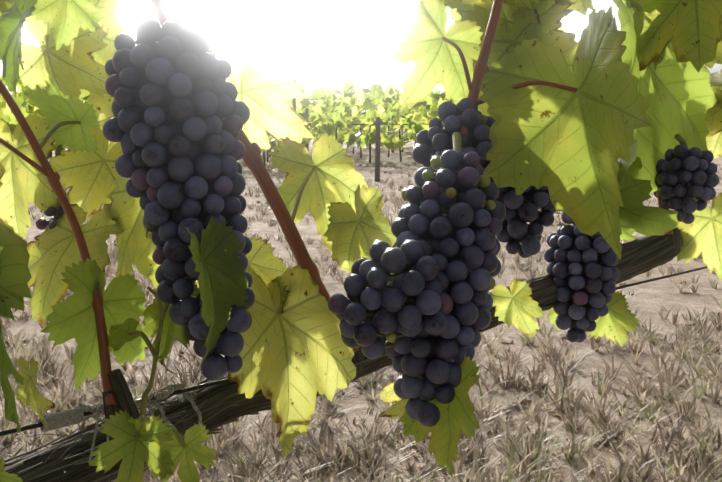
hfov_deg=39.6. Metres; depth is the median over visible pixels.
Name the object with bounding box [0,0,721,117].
sky
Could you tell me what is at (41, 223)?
grape cluster
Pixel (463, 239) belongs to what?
grape cluster
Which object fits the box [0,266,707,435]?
cordon wire
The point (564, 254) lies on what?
grape cluster
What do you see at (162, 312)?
green shoots
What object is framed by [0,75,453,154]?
neighbour foliage
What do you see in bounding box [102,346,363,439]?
spur stubs
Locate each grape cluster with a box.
[36,205,63,229]
[102,16,254,379]
[328,150,505,426]
[412,98,499,199]
[496,186,555,257]
[544,212,622,342]
[653,144,718,223]
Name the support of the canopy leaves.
attached to the canes
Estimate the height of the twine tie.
0.053 m
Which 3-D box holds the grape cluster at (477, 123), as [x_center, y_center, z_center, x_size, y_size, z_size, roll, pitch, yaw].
[0.070,-0.062,0.712,0.066,0.078,0.068,5,8,33]
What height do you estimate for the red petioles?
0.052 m
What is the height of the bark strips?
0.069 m
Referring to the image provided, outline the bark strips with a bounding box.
[0,349,385,481]
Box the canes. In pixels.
[0,0,672,406]
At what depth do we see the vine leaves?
0.65 m
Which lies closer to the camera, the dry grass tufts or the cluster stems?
the cluster stems
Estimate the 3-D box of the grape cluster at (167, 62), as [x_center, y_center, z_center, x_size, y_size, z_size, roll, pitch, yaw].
[-0.098,-0.024,0.551,0.082,0.192,0.081,0,7,1]
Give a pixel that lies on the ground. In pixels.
(666, 294)
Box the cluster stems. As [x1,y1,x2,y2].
[47,11,690,403]
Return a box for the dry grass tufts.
[0,160,721,481]
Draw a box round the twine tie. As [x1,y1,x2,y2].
[38,383,203,462]
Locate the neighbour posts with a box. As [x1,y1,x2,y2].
[55,91,450,181]
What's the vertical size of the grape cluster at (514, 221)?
0.103 m
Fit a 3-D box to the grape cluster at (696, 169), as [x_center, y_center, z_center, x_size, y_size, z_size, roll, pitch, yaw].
[0.318,-0.056,0.982,0.061,0.078,0.061,0,7,1]
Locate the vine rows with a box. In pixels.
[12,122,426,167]
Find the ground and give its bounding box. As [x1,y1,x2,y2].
[0,130,721,481]
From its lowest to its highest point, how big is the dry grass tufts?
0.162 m
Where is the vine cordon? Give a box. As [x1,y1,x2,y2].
[5,226,682,481]
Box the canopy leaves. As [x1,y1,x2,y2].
[0,0,721,321]
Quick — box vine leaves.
[0,0,721,481]
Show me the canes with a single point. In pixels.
(254, 162)
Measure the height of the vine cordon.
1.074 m
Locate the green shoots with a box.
[39,121,315,447]
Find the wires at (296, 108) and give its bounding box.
[0,102,437,123]
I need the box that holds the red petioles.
[442,36,576,104]
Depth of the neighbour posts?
17.80 m
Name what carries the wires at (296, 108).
attached to the neighbour posts

